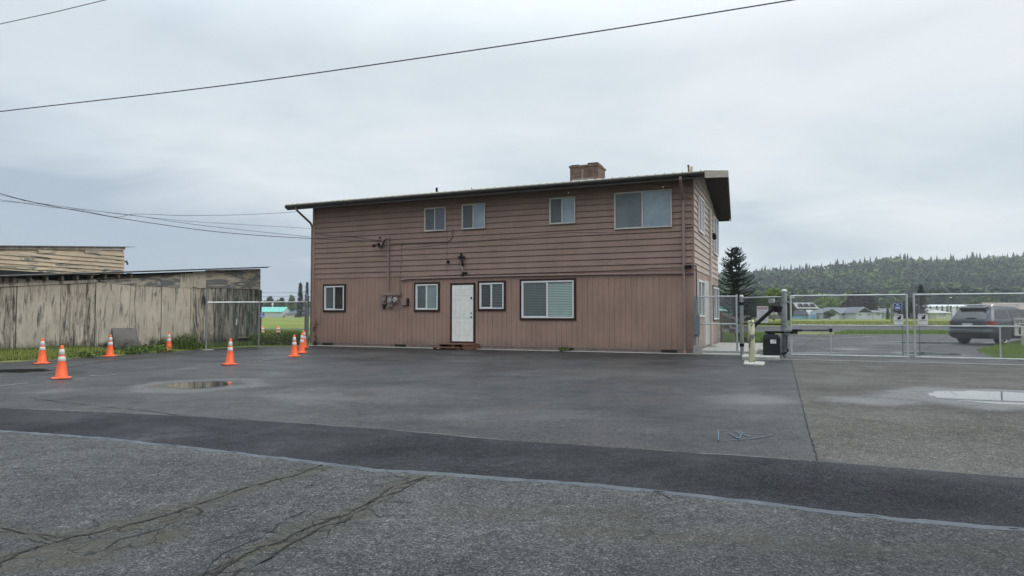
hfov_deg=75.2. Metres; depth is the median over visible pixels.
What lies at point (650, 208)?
window
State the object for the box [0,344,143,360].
grass
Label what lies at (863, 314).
house
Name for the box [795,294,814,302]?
tree
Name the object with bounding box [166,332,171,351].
traffic cone
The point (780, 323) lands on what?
chain link fence
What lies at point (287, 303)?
woodland
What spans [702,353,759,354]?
concrete path
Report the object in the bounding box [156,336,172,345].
weed clump
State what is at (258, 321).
chain link fence
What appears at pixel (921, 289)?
conifer tree
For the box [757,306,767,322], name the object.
notice sign
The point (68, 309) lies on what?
shed
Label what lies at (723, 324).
walk gate
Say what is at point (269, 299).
tree
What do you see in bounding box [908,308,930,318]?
garage
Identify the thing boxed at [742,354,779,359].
concrete path
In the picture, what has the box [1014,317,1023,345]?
speed limit sign
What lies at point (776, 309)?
keypad pedestal
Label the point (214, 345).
grass
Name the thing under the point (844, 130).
sky
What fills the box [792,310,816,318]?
shed
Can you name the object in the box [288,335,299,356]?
traffic cone
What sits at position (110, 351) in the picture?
traffic cone
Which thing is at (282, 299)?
tree
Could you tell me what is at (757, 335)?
grass
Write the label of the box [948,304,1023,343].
parked car
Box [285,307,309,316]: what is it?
house
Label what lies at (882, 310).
house
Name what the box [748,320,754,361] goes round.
bollard
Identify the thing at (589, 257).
house
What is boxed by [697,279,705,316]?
window
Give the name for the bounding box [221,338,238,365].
traffic cone
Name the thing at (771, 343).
gate operator
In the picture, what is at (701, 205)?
window
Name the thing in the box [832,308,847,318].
house
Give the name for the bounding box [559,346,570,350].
weed clump
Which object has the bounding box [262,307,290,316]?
barn
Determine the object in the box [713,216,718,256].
window
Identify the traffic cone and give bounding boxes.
[33,338,50,364]
[51,345,71,379]
[102,335,117,356]
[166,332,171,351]
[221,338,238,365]
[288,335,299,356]
[298,330,309,347]
[298,333,307,353]
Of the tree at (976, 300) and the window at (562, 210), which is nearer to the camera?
the window at (562, 210)
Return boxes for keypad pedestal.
[755,306,781,326]
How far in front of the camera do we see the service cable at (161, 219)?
25.73 m
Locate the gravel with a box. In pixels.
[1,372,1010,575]
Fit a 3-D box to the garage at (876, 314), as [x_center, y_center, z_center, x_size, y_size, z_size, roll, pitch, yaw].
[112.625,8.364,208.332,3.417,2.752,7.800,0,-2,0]
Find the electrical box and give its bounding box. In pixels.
[693,300,701,354]
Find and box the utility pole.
[890,304,892,320]
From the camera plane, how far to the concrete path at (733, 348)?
25.07 m
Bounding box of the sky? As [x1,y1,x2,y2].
[0,0,1023,300]
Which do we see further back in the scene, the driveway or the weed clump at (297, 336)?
the weed clump at (297, 336)
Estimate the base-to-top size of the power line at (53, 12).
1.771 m
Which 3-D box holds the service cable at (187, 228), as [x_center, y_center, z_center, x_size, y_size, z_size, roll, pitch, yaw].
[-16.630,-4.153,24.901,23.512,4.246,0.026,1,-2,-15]
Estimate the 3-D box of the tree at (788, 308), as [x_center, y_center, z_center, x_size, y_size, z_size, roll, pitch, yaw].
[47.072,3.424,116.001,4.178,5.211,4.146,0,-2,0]
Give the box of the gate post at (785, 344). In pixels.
[781,289,789,357]
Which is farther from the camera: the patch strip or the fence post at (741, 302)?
the fence post at (741, 302)
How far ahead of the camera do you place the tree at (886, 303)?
298.29 m
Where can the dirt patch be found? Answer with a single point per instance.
(20, 370)
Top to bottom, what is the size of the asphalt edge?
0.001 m
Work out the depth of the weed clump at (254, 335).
29.64 m
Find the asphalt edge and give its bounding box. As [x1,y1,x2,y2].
[11,408,1023,477]
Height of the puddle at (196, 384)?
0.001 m
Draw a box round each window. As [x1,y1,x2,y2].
[323,284,345,311]
[414,282,439,311]
[424,207,445,231]
[462,203,484,229]
[478,280,505,310]
[520,278,575,319]
[549,196,575,224]
[614,189,671,229]
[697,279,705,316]
[698,195,704,234]
[712,285,719,320]
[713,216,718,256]
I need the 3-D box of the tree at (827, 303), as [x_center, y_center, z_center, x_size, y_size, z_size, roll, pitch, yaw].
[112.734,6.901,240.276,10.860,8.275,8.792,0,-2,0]
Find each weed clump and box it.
[70,351,99,357]
[118,347,142,353]
[126,344,176,352]
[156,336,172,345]
[173,330,199,349]
[192,343,207,348]
[245,333,267,344]
[254,327,284,344]
[264,328,298,344]
[267,329,309,341]
[285,331,308,343]
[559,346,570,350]
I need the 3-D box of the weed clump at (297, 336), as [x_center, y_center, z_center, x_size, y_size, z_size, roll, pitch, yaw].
[-9.823,2.216,30.188,1.472,0.740,0.539,0,-2,0]
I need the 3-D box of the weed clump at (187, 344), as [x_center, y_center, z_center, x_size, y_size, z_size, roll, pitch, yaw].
[-12.825,2.012,26.038,1.133,0.852,0.682,0,-2,11]
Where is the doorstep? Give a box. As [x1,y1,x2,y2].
[432,343,478,349]
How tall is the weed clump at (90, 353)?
0.293 m
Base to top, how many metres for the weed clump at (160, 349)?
0.414 m
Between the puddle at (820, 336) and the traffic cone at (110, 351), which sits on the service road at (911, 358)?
the puddle at (820, 336)
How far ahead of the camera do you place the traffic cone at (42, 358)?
18.23 m
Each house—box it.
[285,162,730,352]
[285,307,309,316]
[794,303,819,310]
[814,308,838,318]
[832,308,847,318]
[844,307,871,318]
[878,308,893,318]
[923,310,950,318]
[976,303,1023,309]
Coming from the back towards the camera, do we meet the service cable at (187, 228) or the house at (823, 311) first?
the house at (823, 311)
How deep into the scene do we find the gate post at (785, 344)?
20.91 m
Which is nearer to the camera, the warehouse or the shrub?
the shrub
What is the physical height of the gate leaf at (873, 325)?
1.845 m
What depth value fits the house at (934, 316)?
196.25 m
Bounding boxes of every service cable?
[0,193,379,241]
[1,201,310,228]
[2,195,306,236]
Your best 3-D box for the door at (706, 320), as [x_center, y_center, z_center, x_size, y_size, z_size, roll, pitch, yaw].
[7.680,0.969,26.218,0.054,2.516,1.222,-1,-3,23]
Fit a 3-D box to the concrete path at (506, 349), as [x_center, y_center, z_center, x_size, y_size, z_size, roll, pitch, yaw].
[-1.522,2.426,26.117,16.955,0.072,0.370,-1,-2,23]
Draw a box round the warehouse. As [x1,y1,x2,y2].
[916,305,965,316]
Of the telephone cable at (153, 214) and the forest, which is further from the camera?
the forest
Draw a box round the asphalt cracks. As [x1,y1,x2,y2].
[0,351,817,575]
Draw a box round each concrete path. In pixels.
[298,345,692,353]
[702,342,762,353]
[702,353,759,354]
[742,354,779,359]
[743,360,764,365]
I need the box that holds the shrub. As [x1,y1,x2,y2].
[823,310,835,319]
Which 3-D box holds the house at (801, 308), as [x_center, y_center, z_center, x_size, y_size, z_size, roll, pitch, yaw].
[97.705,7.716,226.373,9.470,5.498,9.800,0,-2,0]
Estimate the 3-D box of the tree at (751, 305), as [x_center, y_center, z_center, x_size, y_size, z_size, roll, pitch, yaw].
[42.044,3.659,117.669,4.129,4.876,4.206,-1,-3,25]
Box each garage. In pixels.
[870,310,882,318]
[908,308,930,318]
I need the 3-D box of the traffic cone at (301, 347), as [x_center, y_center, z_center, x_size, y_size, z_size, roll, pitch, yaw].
[-7.396,1.938,23.410,0.364,0.710,0.364,0,-2,-9]
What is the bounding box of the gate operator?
[763,329,831,358]
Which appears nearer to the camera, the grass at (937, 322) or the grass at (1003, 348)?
the grass at (1003, 348)
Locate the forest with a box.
[718,252,1023,307]
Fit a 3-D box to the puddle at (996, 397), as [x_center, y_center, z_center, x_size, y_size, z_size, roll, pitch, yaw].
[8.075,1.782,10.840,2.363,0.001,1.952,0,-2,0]
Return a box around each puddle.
[165,382,231,387]
[794,336,847,336]
[892,342,994,343]
[904,352,954,354]
[928,391,1023,404]
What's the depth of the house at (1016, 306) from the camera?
114.21 m
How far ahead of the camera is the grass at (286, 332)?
49.48 m
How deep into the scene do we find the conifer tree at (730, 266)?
74.63 m
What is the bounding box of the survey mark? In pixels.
[718,430,771,439]
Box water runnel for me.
[0,430,1023,530]
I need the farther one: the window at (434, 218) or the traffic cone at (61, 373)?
the window at (434, 218)
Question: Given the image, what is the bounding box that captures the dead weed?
[312,319,318,344]
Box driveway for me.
[791,360,1023,476]
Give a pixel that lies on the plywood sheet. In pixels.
(123, 337)
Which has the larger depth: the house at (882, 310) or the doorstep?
the house at (882, 310)
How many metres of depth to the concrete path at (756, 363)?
17.95 m
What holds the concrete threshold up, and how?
on the driveway
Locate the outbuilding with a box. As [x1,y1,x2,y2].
[0,245,128,274]
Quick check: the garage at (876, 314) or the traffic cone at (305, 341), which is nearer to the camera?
the traffic cone at (305, 341)
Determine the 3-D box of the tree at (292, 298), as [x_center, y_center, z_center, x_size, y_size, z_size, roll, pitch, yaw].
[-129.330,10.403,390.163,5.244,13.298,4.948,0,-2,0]
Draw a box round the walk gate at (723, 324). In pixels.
[697,294,737,351]
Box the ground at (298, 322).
[144,317,950,352]
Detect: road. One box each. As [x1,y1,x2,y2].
[0,432,1023,575]
[719,334,1023,363]
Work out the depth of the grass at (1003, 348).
24.09 m
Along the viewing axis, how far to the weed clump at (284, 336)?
29.64 m
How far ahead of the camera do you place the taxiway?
65.64 m
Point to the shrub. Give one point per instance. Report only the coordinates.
(831, 314)
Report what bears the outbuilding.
on the ground at (298, 322)
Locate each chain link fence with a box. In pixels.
[203,288,307,349]
[742,296,781,355]
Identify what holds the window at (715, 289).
in the house at (589, 257)
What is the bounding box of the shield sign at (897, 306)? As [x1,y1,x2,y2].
[893,303,901,309]
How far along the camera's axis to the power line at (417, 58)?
14.46 m
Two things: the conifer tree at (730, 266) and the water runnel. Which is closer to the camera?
the water runnel
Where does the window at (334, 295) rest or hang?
in the house at (589, 257)
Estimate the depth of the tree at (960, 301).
412.40 m
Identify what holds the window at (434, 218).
in the house at (589, 257)
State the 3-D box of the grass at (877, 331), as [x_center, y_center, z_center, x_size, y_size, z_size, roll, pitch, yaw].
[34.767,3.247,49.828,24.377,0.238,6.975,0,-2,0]
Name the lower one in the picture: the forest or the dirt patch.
the dirt patch
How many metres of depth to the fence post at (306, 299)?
29.60 m
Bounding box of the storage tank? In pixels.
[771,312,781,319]
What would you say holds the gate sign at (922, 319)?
attached to the gate leaf at (947, 325)
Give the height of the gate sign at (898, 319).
0.302 m
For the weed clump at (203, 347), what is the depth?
26.61 m
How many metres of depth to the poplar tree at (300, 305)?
299.55 m
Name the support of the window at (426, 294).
in the house at (589, 257)
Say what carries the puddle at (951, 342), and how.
on the service road at (911, 358)
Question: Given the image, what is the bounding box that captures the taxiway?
[265,326,948,331]
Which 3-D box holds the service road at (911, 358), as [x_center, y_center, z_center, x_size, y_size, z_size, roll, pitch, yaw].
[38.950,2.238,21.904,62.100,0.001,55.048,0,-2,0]
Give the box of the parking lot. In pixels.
[0,346,816,460]
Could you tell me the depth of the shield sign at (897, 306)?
19.19 m
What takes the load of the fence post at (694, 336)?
on the concrete path at (722, 354)
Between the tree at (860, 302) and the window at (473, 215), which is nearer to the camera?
the window at (473, 215)
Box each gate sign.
[894,314,902,324]
[918,314,927,324]
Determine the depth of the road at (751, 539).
4.18 m
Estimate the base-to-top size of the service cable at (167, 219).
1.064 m
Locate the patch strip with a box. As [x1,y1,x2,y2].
[0,408,1023,528]
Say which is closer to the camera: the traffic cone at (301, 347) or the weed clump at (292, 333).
the traffic cone at (301, 347)
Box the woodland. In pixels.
[263,300,309,309]
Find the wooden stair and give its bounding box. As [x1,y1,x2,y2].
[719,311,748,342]
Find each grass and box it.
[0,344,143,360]
[102,340,256,351]
[264,329,302,341]
[723,331,765,341]
[724,320,948,325]
[834,329,948,333]
[977,340,1023,357]
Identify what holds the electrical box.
on the parking lot
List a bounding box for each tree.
[264,297,273,306]
[279,297,285,306]
[287,295,295,310]
[295,282,303,317]
[304,282,309,315]
[718,247,773,326]
[738,295,758,315]
[755,296,774,312]
[765,287,780,320]
[773,294,794,320]
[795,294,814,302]
[815,296,839,307]
[840,292,878,309]
[879,298,894,307]
[892,301,915,318]
[912,284,929,318]
[933,295,964,304]
[967,295,1002,305]
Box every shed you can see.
[0,267,267,349]
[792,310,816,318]
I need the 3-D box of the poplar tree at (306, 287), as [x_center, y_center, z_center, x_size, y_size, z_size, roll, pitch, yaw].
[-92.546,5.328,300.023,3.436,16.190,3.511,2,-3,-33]
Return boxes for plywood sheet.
[112,328,139,350]
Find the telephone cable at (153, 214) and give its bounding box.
[4,200,288,216]
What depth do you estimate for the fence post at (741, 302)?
22.22 m
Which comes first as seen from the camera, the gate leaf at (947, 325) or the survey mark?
the survey mark
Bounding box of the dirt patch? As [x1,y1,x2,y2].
[0,369,51,372]
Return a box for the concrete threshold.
[779,358,1023,365]
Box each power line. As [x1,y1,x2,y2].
[0,0,104,23]
[0,0,792,111]
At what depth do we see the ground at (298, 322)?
116.80 m
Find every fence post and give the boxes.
[304,294,308,339]
[693,296,696,345]
[739,295,743,354]
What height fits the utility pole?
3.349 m
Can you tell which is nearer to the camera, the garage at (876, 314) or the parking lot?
the parking lot
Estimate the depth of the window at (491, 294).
26.10 m
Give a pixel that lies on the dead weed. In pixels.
(314, 343)
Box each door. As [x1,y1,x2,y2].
[450,283,475,342]
[704,280,709,344]
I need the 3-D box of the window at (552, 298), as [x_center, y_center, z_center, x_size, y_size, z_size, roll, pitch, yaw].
[1.340,0.432,25.202,2.264,1.581,0.065,-1,-3,23]
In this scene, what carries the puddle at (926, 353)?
on the service road at (911, 358)
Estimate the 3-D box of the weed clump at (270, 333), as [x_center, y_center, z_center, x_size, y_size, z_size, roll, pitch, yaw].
[-10.975,2.133,30.173,1.535,0.948,0.611,0,-2,6]
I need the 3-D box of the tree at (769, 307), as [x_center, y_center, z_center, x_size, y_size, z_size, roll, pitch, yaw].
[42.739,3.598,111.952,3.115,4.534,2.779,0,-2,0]
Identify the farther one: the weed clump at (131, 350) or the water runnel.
the weed clump at (131, 350)
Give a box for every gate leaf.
[790,294,908,357]
[912,293,1023,359]
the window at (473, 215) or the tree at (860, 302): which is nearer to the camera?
the window at (473, 215)
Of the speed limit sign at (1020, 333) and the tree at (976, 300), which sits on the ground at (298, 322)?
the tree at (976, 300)
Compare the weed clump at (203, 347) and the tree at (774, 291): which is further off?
the tree at (774, 291)
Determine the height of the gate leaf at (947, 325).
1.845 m
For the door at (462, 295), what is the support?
in the house at (589, 257)
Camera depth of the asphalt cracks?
4.17 m
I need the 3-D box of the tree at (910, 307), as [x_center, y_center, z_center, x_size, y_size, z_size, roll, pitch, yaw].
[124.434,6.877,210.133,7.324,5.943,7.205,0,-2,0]

